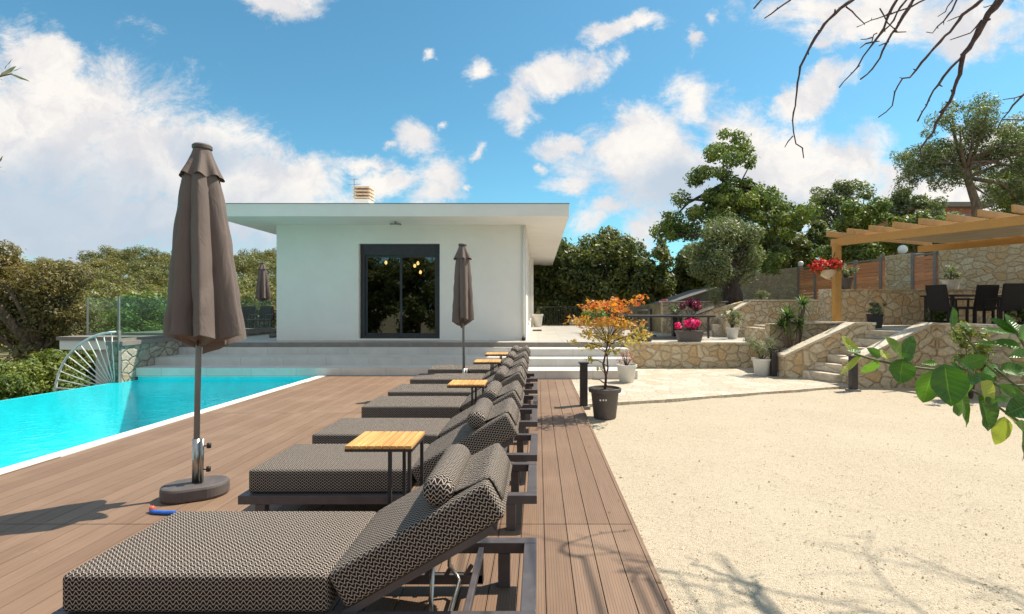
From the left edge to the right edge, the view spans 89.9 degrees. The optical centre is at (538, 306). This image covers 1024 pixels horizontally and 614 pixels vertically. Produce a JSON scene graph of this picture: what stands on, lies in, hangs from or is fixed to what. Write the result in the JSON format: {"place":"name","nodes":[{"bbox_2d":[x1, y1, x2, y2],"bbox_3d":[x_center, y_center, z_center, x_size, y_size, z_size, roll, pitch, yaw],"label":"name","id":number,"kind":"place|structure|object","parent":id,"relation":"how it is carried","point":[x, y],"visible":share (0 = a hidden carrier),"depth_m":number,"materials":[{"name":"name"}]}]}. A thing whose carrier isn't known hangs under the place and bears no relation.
{"place":"outdoors","nodes":[
{"label":"outdoors","id":0,"kind":"place"},
{"bbox_2d":[0,377,311,467],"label":"pool basin","id":1,"kind":"object","parent":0,"point":[35,427],"visible":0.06,"depth_m":10.03,"materials":[{"name":"liquid"}]},
{"bbox_2d":[0,380,134,401],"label":"pool infinity edge","id":2,"kind":"object","parent":1,"relation":"attached to","point":[59,392],"visible":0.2,"depth_m":9.21,"materials":[{"name":"stone"}]},
{"bbox_2d":[54,331,120,391],"bbox_3d":[-9.178,1.155,10.420,1.327,1.350,0.060,0,0,0],"label":"fan barrier","id":3,"kind":"object","parent":2,"relation":"on","point":[78,345],"visible":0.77,"depth_m":10.41,"materials":[{"name":"white metal"}]},
{"bbox_2d":[0,375,326,474],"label":"pool coping","id":4,"kind":"object","parent":1,"relation":"on","point":[62,453],"visible":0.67,"depth_m":5.79,"materials":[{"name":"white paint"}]},
{"bbox_2d":[0,277,675,368],"bbox_3d":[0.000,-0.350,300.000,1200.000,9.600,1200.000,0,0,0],"label":"ground","id":5,"kind":"structure","parent":0,"point":[3,352],"depth_m":32.67,"materials":[{"name":"soil"}]},
{"bbox_2d":[0,360,36,399],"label":"shrub","id":6,"kind":"object","parent":5,"relation":"on","point":[14,386],"visible":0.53,"depth_m":13.10,"materials":[{"name":"green plant"}]},
{"bbox_2d":[0,359,54,398],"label":"shrub","id":7,"kind":"object","parent":5,"relation":"on","point":[31,369],"visible":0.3,"depth_m":13.77,"materials":[{"name":"green plant"}]},
{"bbox_2d":[0,239,109,361],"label":"evergreen oak","id":8,"kind":"object","parent":5,"relation":"on","point":[42,310],"visible":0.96,"depth_m":15.33,"materials":[{"name":"green plant"}]},
{"bbox_2d":[19,348,91,392],"bbox_3d":[-13.871,2.609,14.575,2.128,2.881,1.631,0,0,-15],"label":"shrub","id":9,"kind":"object","parent":5,"relation":"on","point":[53,359],"visible":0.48,"depth_m":14.55,"materials":[{"name":"green plant"}]},
{"bbox_2d":[41,347,95,386],"bbox_3d":[-14.268,2.559,16.077,2.237,2.982,2.006,0,0,0],"label":"shrub","id":10,"kind":"object","parent":5,"relation":"on","point":[82,354],"visible":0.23,"depth_m":15.66,"materials":[{"name":"green plant"}]},
{"bbox_2d":[75,306,141,334],"bbox_3d":[-15.914,1.945,18.969,2.768,4.105,2.245,0,0,0],"label":"shrub","id":11,"kind":"object","parent":5,"relation":"on","point":[112,319],"visible":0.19,"depth_m":18.84,"materials":[{"name":"green plant"}]},
{"bbox_2d":[0,244,276,363],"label":"hillside wood","id":12,"kind":"object","parent":5,"relation":"on","point":[108,287],"visible":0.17,"depth_m":54.76,"materials":[{"name":"green plant"}]},
{"bbox_2d":[110,287,166,331],"bbox_3d":[-16.050,1.557,20.720,3.133,4.702,2.855,0,0,0],"label":"shrub","id":13,"kind":"object","parent":5,"relation":"on","point":[144,302],"visible":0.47,"depth_m":20.25,"materials":[{"name":"green plant"}]},
{"bbox_2d":[108,331,276,382],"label":"stone wall","id":14,"kind":"structure","parent":5,"relation":"on","point":[133,357],"depth_m":10.87,"materials":[{"name":"stone"}]},
{"bbox_2d":[238,280,276,327],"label":"shrub","id":15,"kind":"object","parent":5,"relation":"on","point":[244,302],"visible":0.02,"depth_m":26.44,"materials":[{"name":"green plant"}]},
{"bbox_2d":[533,261,932,325],"bbox_3d":[23.494,-1.213,41.925,60.821,7.994,16.703,0,0,0],"label":"distant treeline","id":16,"kind":"object","parent":5,"relation":"on","point":[537,309],"depth_m":37.44,"materials":[{"name":"green plant"}]},
{"bbox_2d":[797,178,881,231],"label":"olive tree","id":17,"kind":"object","parent":5,"relation":"on","point":[842,189],"visible":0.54,"depth_m":29.25,"materials":[{"name":"green plant"}]},
{"bbox_2d":[884,185,965,254],"bbox_3d":[22.430,-3.853,29.783,4.378,6.659,2.719,0,0,23],"label":"olive tree","id":18,"kind":"object","parent":5,"relation":"on","point":[903,203],"visible":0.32,"depth_m":29.79,"materials":[{"name":"green plant"}]},
{"bbox_2d":[868,202,992,271],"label":"house","id":19,"kind":"structure","parent":5,"relation":"on","point":[963,208],"depth_m":45.00,"materials":[{"name":"brick"}]},
{"bbox_2d":[136,347,637,380],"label":"steps","id":20,"kind":"structure","parent":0,"point":[547,363],"depth_m":11.35,"materials":[{"name":"tile"}]},
{"bbox_2d":[225,179,569,340],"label":"house","id":21,"kind":"structure","parent":0,"point":[363,266],"depth_m":13.07,"materials":[{"name":"white paint"}]},
{"bbox_2d":[528,252,529,324],"bbox_3d":[-0.290,-0.550,16.000,0.040,2.140,1.600,0,0,0],"label":"window frame","id":22,"kind":"structure","parent":21,"relation":"in","point":[528,252],"depth_m":15.20,"materials":[{"name":"white metal"}]},
{"bbox_2d":[96,326,744,384],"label":"terrace","id":23,"kind":"structure","parent":0,"point":[556,333],"depth_m":13.39,"materials":[{"name":"stone"}]},
{"bbox_2d":[60,340,116,349],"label":"retaining wall","id":24,"kind":"structure","parent":23,"relation":"attached to","point":[68,344],"depth_m":12.14,"materials":[{"name":"white paint"}]},
{"bbox_2d":[56,328,276,345],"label":"balcony floor","id":25,"kind":"structure","parent":24,"relation":"on","point":[127,342],"depth_m":12.10,"materials":[{"name":"stone"}]},
{"bbox_2d":[86,298,162,334],"bbox_3d":[-10.036,0.233,12.900,2.672,0.940,0.050,0,0,0],"label":"glass balustrade","id":26,"kind":"object","parent":25,"relation":"on","point":[87,333],"visible":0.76,"depth_m":12.88,"materials":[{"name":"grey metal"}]},
{"bbox_2d":[118,296,271,340],"bbox_3d":[-8.600,0.238,13.494,0.050,0.920,6.012,0,0,0],"label":"glass balustrade","id":27,"kind":"object","parent":25,"relation":"on","point":[138,338],"visible":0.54,"depth_m":10.94,"materials":[{"name":"grey metal"}]},
{"bbox_2d":[242,306,255,327],"bbox_3d":[-10.100,0.408,17.637,0.537,0.884,0.568,0,0,0],"label":"dining chair","id":28,"kind":"object","parent":23,"relation":"on","point":[247,311],"visible":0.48,"depth_m":17.83,"materials":[{"name":"wicker"}]},
{"bbox_2d":[250,306,273,327],"bbox_3d":[-9.447,0.408,17.537,0.537,0.884,0.568,0,0,5],"label":"dining chair","id":29,"kind":"object","parent":23,"relation":"on","point":[266,314],"visible":0.91,"depth_m":17.70,"materials":[{"name":"wicker"}]},
{"bbox_2d":[255,262,270,327],"bbox_3d":[-9.896,-0.376,18.401,0.483,2.452,0.533,0,0,-37],"label":"parasol","id":30,"kind":"object","parent":23,"relation":"on","point":[262,293],"visible":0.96,"depth_m":18.32,"materials":[{"name":"brown fabric"}]},
{"bbox_2d":[182,342,624,346],"bbox_3d":[-3.200,0.903,12.240,10.600,0.114,0.036,0,0,0],"label":"terrace edge","id":31,"kind":"object","parent":23,"relation":"attached to","point":[395,344],"visible":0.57,"depth_m":12.22,"materials":[{"name":"concrete"}]},
{"bbox_2d":[533,306,611,324],"bbox_3d":[1.375,0.393,22.900,4.050,0.835,0.040,0,0,0],"label":"railing","id":32,"kind":"object","parent":23,"relation":"on","point":[559,314],"visible":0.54,"depth_m":22.89,"materials":[{"name":"metal"}]},
{"bbox_2d":[581,306,607,333],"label":"potted plant","id":33,"kind":"object","parent":23,"relation":"on","point":[600,313],"visible":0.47,"depth_m":16.33,"materials":[{"name":"green plant"}]},
{"bbox_2d":[619,315,715,337],"bbox_3d":[3.460,0.535,14.190,2.320,0.626,1.720,0,0,0],"label":"folding table","id":34,"kind":"object","parent":23,"relation":"on","point":[707,330],"visible":0.73,"depth_m":13.48,"materials":[{"name":"metal"}]},
{"bbox_2d":[631,287,717,330],"bbox_3d":[5.100,0.070,19.600,2.500,1.560,3.200,0,0,0],"label":"parapet","id":35,"kind":"object","parent":23,"relation":"on","point":[701,294],"visible":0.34,"depth_m":18.23,"materials":[{"name":"concrete"}]},
{"bbox_2d":[667,305,681,335],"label":"potted plant","id":36,"kind":"object","parent":23,"relation":"on","point":[674,319],"visible":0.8,"depth_m":14.80,"materials":[{"name":"green plant"}]},
{"bbox_2d":[678,297,701,329],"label":"flowering plant","id":37,"kind":"object","parent":23,"relation":"on","point":[694,305],"visible":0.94,"depth_m":14.88,"materials":[{"name":"pink plant"}]},
{"bbox_2d":[659,301,728,333],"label":"stone wall","id":38,"kind":"structure","parent":23,"relation":"on","point":[665,324],"depth_m":16.20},
{"bbox_2d":[689,301,750,336],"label":"stone wall","id":39,"kind":"structure","parent":23,"relation":"on","point":[718,323],"depth_m":14.76,"materials":[{"name":"stone"}]},
{"bbox_2d":[722,307,743,338],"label":"potted plant","id":40,"kind":"object","parent":23,"relation":"on","point":[732,331],"visible":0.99,"depth_m":13.64,"materials":[{"name":"green plant"}]},
{"bbox_2d":[743,300,818,326],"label":"stone wall","id":41,"kind":"structure","parent":23,"relation":"on","point":[763,312],"depth_m":14.50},
{"bbox_2d":[0,0,1023,276],"label":"sky","id":42,"kind":"structure","parent":0,"point":[602,108],"materials":[{"name":"blue"}]},
{"bbox_2d":[516,388,576,613],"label":"deck base","id":43,"kind":"object","parent":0,"point":[544,533],"depth_m":3.29,"materials":[{"name":"black plastic"}]},
{"bbox_2d":[0,376,668,613],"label":"deck","id":44,"kind":"structure","parent":43,"relation":"on","point":[61,517],"depth_m":3.76,"materials":[{"name":"wood"}]},
{"bbox_2d":[159,142,246,503],"bbox_3d":[-2.537,0.101,3.918,0.567,2.698,0.482,0,0,-42],"label":"parasol","id":45,"kind":"object","parent":44,"relation":"on","point":[203,309],"visible":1,"depth_m":3.82,"materials":[{"name":"fabric"}]},
{"bbox_2d":[51,443,536,613],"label":"sun lounger","id":46,"kind":"object","parent":44,"relation":"on","point":[248,562],"visible":1,"depth_m":2.07,"materials":[{"name":"fabric"}]},
{"bbox_2d":[345,431,424,504],"bbox_3d":[-0.885,1.105,2.965,0.390,0.690,0.330,0,0,0],"label":"side table","id":47,"kind":"object","parent":44,"relation":"on","point":[403,442],"visible":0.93,"depth_m":2.88,"materials":[{"name":"yellow wood"}]},
{"bbox_2d":[238,398,536,530],"bbox_3d":[-0.975,1.070,3.665,1.930,0.760,0.720,0,0,0],"label":"sun lounger","id":48,"kind":"object","parent":44,"relation":"on","point":[316,474],"visible":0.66,"depth_m":3.34,"materials":[{"name":"fabric"}]},
{"bbox_2d":[312,380,537,482],"bbox_3d":[-0.971,1.070,4.587,1.930,0.760,0.720,0,0,0],"label":"sun lounger","id":49,"kind":"object","parent":44,"relation":"on","point":[349,430],"visible":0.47,"depth_m":4.44,"materials":[{"name":"fabric"}]},
{"bbox_2d":[361,366,536,442],"bbox_3d":[-0.975,1.070,5.795,1.930,0.760,0.720,0,0,0],"label":"sun lounger","id":50,"kind":"object","parent":44,"relation":"on","point":[415,406],"visible":0.52,"depth_m":5.48,"materials":[{"name":"fabric"}]},
{"bbox_2d":[388,358,537,419],"bbox_3d":[-0.971,1.070,6.745,1.930,0.760,0.720,0,0,0],"label":"sun lounger","id":51,"kind":"object","parent":44,"relation":"on","point":[424,389],"visible":0.38,"depth_m":6.49,"materials":[{"name":"fabric"}]},
{"bbox_2d":[452,243,473,372],"bbox_3d":[-1.220,0.204,8.415,0.433,2.492,0.380,0,0,0],"label":"parasol","id":52,"kind":"object","parent":44,"relation":"on","point":[462,312],"visible":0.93,"depth_m":8.33,"materials":[{"name":"grey fabric"}]},
{"bbox_2d":[447,380,487,405],"bbox_3d":[-0.720,1.105,5.185,0.390,0.690,0.330,0,0,0],"label":"side table","id":53,"kind":"object","parent":44,"relation":"on","point":[475,384],"visible":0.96,"depth_m":5.05,"materials":[{"name":"wood"}]},
{"bbox_2d":[410,351,537,394],"bbox_3d":[-0.976,1.070,7.873,1.930,0.760,0.720,0,0,0],"label":"sun lounger","id":54,"kind":"object","parent":44,"relation":"on","point":[434,378],"visible":0.41,"depth_m":7.63,"materials":[{"name":"fabric"}]},
{"bbox_2d":[428,345,537,388],"bbox_3d":[-0.973,1.070,9.080,1.930,0.760,0.720,0,0,0],"label":"sun lounger","id":55,"kind":"object","parent":44,"relation":"on","point":[485,369],"visible":0.48,"depth_m":8.81,"materials":[{"name":"fabric"}]},
{"bbox_2d":[473,359,501,376],"bbox_3d":[-0.725,1.105,7.265,0.390,0.690,0.330,0,0,0],"label":"side table","id":56,"kind":"object","parent":44,"relation":"on","point":[491,362],"visible":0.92,"depth_m":7.14,"materials":[{"name":"wood"}]},
{"bbox_2d":[578,362,589,408],"bbox_3d":[0.670,1.153,7.550,0.180,0.680,0.180,0,0,0],"label":"bollard light","id":57,"kind":"object","parent":44,"relation":"on","point":[584,385],"visible":0.86,"depth_m":7.50,"materials":[{"name":"metal"}]},
{"bbox_2d":[569,379,675,613],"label":"deck edge strip","id":58,"kind":"object","parent":44,"relation":"attached to","point":[668,604],"visible":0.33,"depth_m":3.33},
{"bbox_2d":[621,304,660,332],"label":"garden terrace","id":59,"kind":"structure","parent":0,"point":[656,321],"depth_m":18.74,"materials":[{"name":"stone"}]},
{"bbox_2d":[533,237,599,325],"bbox_3d":[1.659,-0.635,27.087,5.287,6.223,4.276,0,0,0],"label":"evergreen oak","id":60,"kind":"object","parent":59,"relation":"on","point":[567,260],"visible":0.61,"depth_m":26.03,"materials":[{"name":"green plant"}]},
{"bbox_2d":[556,225,643,323],"bbox_3d":[3.473,-0.872,26.029,4.438,6.670,3.680,0,0,-33],"label":"evergreen oak","id":61,"kind":"object","parent":59,"relation":"on","point":[604,247],"visible":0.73,"depth_m":25.36,"materials":[{"name":"green plant"}]},
{"bbox_2d":[613,237,678,304],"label":"evergreen oak","id":62,"kind":"object","parent":59,"relation":"on","point":[651,280],"visible":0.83,"depth_m":24.30,"materials":[{"name":"green plant"}]},
{"bbox_2d":[665,240,740,295],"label":"evergreen oak","id":63,"kind":"object","parent":59,"relation":"on","point":[685,282],"visible":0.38,"depth_m":26.07,"materials":[{"name":"green plant"}]},
{"bbox_2d":[703,284,722,304],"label":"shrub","id":64,"kind":"object","parent":59,"relation":"on","point":[715,292],"visible":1,"depth_m":15.53,"materials":[{"name":"green plant"}]},
{"bbox_2d":[680,216,770,303],"bbox_3d":[5.954,-1.478,16.243,2.785,2.948,1.932,0,0,-10],"label":"olive tree","id":65,"kind":"object","parent":59,"relation":"on","point":[717,262],"visible":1,"depth_m":16.02,"materials":[{"name":"green plant"}]},
{"bbox_2d":[648,128,824,300],"bbox_3d":[8.425,-3.758,21.875,7.280,8.051,4.323,0,0,0],"label":"oak tree","id":66,"kind":"object","parent":59,"relation":"on","point":[733,197],"visible":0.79,"depth_m":21.37,"materials":[{"name":"green plant"}]},
{"bbox_2d":[739,267,802,301],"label":"boundary wall","id":67,"kind":"structure","parent":59,"relation":"on","point":[782,285],"depth_m":24.86,"materials":[{"name":"stone"}]},
{"bbox_2d":[742,218,835,278],"bbox_3d":[13.214,-2.158,27.161,5.825,5.243,4.069,0,0,0],"label":"evergreen oak","id":68,"kind":"object","parent":59,"relation":"on","point":[801,244],"visible":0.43,"depth_m":26.01,"materials":[{"name":"green plant"}]},
{"bbox_2d":[804,301,823,321],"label":"stone wall","id":69,"kind":"structure","parent":59,"relation":"on","point":[816,312],"depth_m":13.76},
{"bbox_2d":[797,252,884,299],"bbox_3d":[12.040,-1.030,20.710,0.100,1.860,4.880,0,0,-8],"label":"board fence","id":70,"kind":"object","parent":59,"relation":"on","point":[810,287],"visible":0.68,"depth_m":19.65,"materials":[{"name":"brown wood"}]},
{"bbox_2d":[810,194,898,287],"bbox_3d":[15.176,-2.542,24.344,3.716,4.984,3.516,0,0,-41],"label":"shrub","id":71,"kind":"object","parent":59,"relation":"on","point":[857,217],"visible":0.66,"depth_m":23.42,"materials":[{"name":"green plant"}]},
{"bbox_2d":[885,253,923,288],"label":"stone pillar","id":72,"kind":"structure","parent":59,"relation":"on","point":[897,271],"depth_m":17.66,"materials":[{"name":"stone"}]},
{"bbox_2d":[880,209,961,267],"bbox_3d":[17.451,-2.230,23.208,3.856,4.360,2.143,0,0,11],"label":"shrub","id":73,"kind":"object","parent":59,"relation":"on","point":[912,219],"visible":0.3,"depth_m":23.01,"materials":[{"name":"green plant"}]},
{"bbox_2d":[911,251,937,288],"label":"garden gate","id":74,"kind":"structure","parent":59,"relation":"on","point":[928,278],"depth_m":16.68,"materials":[{"name":"wood"}]},
{"bbox_2d":[889,92,1023,239],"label":"olive tree","id":75,"kind":"object","parent":59,"relation":"on","point":[950,160],"visible":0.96,"depth_m":17.80,"materials":[{"name":"green plant"}]},
{"bbox_2d":[983,126,1023,214],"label":"olive tree","id":76,"kind":"object","parent":59,"relation":"on","point":[1005,206],"visible":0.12,"depth_m":19.77,"materials":[{"name":"green plant"}]},
{"bbox_2d":[571,368,847,406],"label":"patio","id":77,"kind":"structure","parent":0,"point":[657,385],"depth_m":9.46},
{"bbox_2d":[616,348,636,382],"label":"potted plant","id":78,"kind":"object","parent":77,"relation":"on","point":[626,371],"visible":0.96,"depth_m":9.79,"materials":[{"name":"white plant"}]},
{"bbox_2d":[623,341,755,367],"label":"stone wall","id":79,"kind":"structure","parent":77,"relation":"on","point":[701,354],"depth_m":12.20,"materials":[{"name":"stone"}]},
{"bbox_2d":[628,326,653,341],"bbox_3d":[2.504,0.631,12.508,0.606,0.415,0.442,0,0,0],"label":"flower trough","id":80,"kind":"object","parent":79,"relation":"on","point":[649,339],"visible":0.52,"depth_m":12.39,"materials":[{"name":"plastic"}]},
{"bbox_2d":[674,317,704,341],"bbox_3d":[3.635,0.544,12.419,0.710,0.589,0.374,0,0,0],"label":"flower trough","id":81,"kind":"object","parent":79,"relation":"on","point":[690,324],"visible":1,"depth_m":12.30,"materials":[{"name":"grey plastic"}]},
{"bbox_2d":[743,334,777,375],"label":"potted plant","id":82,"kind":"object","parent":77,"relation":"on","point":[761,364],"visible":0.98,"depth_m":10.79,"materials":[{"name":"green plant"}]},
{"bbox_2d":[769,348,777,375],"bbox_3d":[4.938,1.186,10.750,0.180,0.645,0.180,0,0,0],"label":"bollard light","id":83,"kind":"object","parent":77,"relation":"on","point":[773,366],"visible":0.69,"depth_m":10.70,"materials":[{"name":"metal"}]},
{"bbox_2d":[771,294,814,372],"bbox_3d":[5.585,0.577,11.181,1.207,1.746,0.903,0,0,0],"label":"yucca","id":84,"kind":"object","parent":77,"relation":"on","point":[799,324],"visible":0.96,"depth_m":11.15,"materials":[{"name":"green plant"}]},
{"bbox_2d":[584,387,1023,613],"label":"gravel ground","id":85,"kind":"structure","parent":0,"point":[752,452],"depth_m":3.95,"materials":[{"name":"gravel"}]},
{"bbox_2d":[564,294,653,419],"bbox_3d":[0.950,0.656,6.887,1.233,1.667,0.954,0,0,0],"label":"potted maple","id":86,"kind":"object","parent":85,"relation":"on","point":[604,400],"visible":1,"depth_m":6.81,"materials":[{"name":"orange plant"}]},
{"bbox_2d":[745,322,843,370],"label":"planter wall","id":87,"kind":"structure","parent":85,"relation":"on","point":[812,329],"depth_m":11.50,"materials":[{"name":"stone"}]},
{"bbox_2d":[586,393,1017,613],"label":"fallen leaves","id":88,"kind":"object","parent":85,"relation":"on","point":[994,603],"visible":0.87,"depth_m":3.25,"materials":[{"name":"brown plant"}]},
{"bbox_2d":[777,322,875,377],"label":"stair parapet","id":89,"kind":"structure","parent":85,"relation":"on","point":[795,361],"depth_m":10.45,"materials":[{"name":"stone"}]},
{"bbox_2d":[802,330,900,382],"bbox_3d":[6.491,1.011,10.117,2.207,1.078,0.663,0,0,0],"label":"stone stair","id":90,"kind":"object","parent":85,"relation":"on","point":[830,370],"visible":0.2,"depth_m":10.19,"materials":[{"name":"stone"}]},
{"bbox_2d":[845,355,860,391],"bbox_3d":[5.627,1.185,9.150,0.180,0.640,0.180,0,0,0],"label":"bollard light","id":91,"kind":"object","parent":85,"relation":"on","point":[853,379],"visible":0.87,"depth_m":9.10,"materials":[{"name":"metal"}]},
{"bbox_2d":[839,322,936,387],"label":"stair parapet","id":92,"kind":"structure","parent":85,"relation":"on","point":[924,334],"depth_m":9.50,"materials":[{"name":"stone"}]},
{"bbox_2d":[753,0,1023,159],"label":"bare tree","id":93,"kind":"object","parent":85,"relation":"on","point":[995,5],"visible":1,"depth_m":3.79,"materials":[{"name":"wood"}]},
{"bbox_2d":[840,307,1023,459],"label":"lemon tree","id":94,"kind":"object","parent":85,"relation":"on","point":[952,385],"visible":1,"depth_m":1.60,"materials":[{"name":"green plant"}]},
{"bbox_2d":[949,320,1002,398],"bbox_3d":[6.941,0.847,8.283,0.824,1.273,0.656,0,0,0],"label":"young bush","id":95,"kind":"object","parent":85,"relation":"on","point":[984,350],"visible":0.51,"depth_m":8.27,"materials":[{"name":"green plant"}]},
{"bbox_2d":[937,323,1023,399],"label":"stone wall","id":96,"kind":"structure","parent":85,"relation":"on","point":[947,348],"depth_m":8.65,"materials":[{"name":"stone"}]},
{"bbox_2d":[753,325,911,330],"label":"patio","id":97,"kind":"structure","parent":0,"point":[894,327],"depth_m":11.53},
{"bbox_2d":[864,302,887,327],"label":"potted plant","id":98,"kind":"object","parent":97,"relation":"on","point":[876,315],"visible":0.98,"depth_m":10.80,"materials":[{"name":"green plant"}]},
{"bbox_2d":[823,289,1020,324],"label":"stone wall","id":99,"kind":"structure","parent":97,"relation":"on","point":[905,307],"depth_m":13.00,"materials":[{"name":"stone"}]},
{"bbox_2d":[841,261,858,288],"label":"potted plant","id":100,"kind":"object","parent":99,"relation":"on","point":[846,281],"visible":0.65,"depth_m":13.00,"materials":[{"name":"grey plant"}]},
{"bbox_2d":[940,264,961,288],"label":"potted plant","id":101,"kind":"object","parent":99,"relation":"on","point":[950,283],"visible":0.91,"depth_m":13.00,"materials":[{"name":"green plant"}]},
{"bbox_2d":[826,204,1023,321],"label":"pergola","id":102,"kind":"object","parent":97,"relation":"on","point":[971,232],"visible":0.94,"depth_m":11.49,"materials":[{"name":"brown wood"}]},
{"bbox_2d":[807,253,844,278],"bbox_3d":[6.710,-0.976,11.986,0.817,0.642,0.649,0,0,0],"label":"hanging basket","id":103,"kind":"object","parent":102,"relation":"hanging from","point":[825,269],"visible":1,"depth_m":11.86,"materials":[{"name":"red plant"}]},
{"bbox_2d":[922,309,951,322],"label":"potted plant","id":104,"kind":"object","parent":97,"relation":"on","point":[939,316],"visible":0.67,"depth_m":11.53,"materials":[{"name":"green plant"}]},
{"bbox_2d":[925,284,969,322],"bbox_3d":[8.861,-0.015,11.096,0.597,0.930,0.565,0,0,-6],"label":"dining chair","id":105,"kind":"object","parent":97,"relation":"on","point":[938,298],"visible":0.94,"depth_m":10.97,"materials":[{"name":"wicker"}]},
{"bbox_2d":[920,294,1000,319],"bbox_3d":[10.500,0.080,12.275,2.000,0.740,0.950,0,0,0],"label":"dining table","id":106,"kind":"object","parent":97,"relation":"on","point":[952,303],"visible":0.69,"depth_m":12.58,"materials":[{"name":"metal"}]},
{"bbox_2d":[955,285,999,323],"bbox_3d":[9.723,-0.015,11.361,0.565,0.930,0.598,0,0,-4],"label":"dining chair","id":107,"kind":"object","parent":97,"relation":"on","point":[987,291],"visible":0.68,"depth_m":11.12,"materials":[{"name":"wicker"}]},
{"bbox_2d":[938,244,1023,288],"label":"boundary wall","id":108,"kind":"structure","parent":97,"relation":"on","point":[1001,265],"depth_m":14.72,"materials":[{"name":"stone"}]},
{"bbox_2d":[981,283,1023,323],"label":"dining chair","id":109,"kind":"object","parent":97,"relation":"on","point":[1012,297],"visible":0.88,"depth_m":10.43,"materials":[{"name":"wicker"}]},
{"bbox_2d":[1004,307,1023,324],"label":"potted plant","id":110,"kind":"object","parent":97,"relation":"on","point":[1019,316],"visible":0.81,"depth_m":10.48,"materials":[{"name":"green plant"}]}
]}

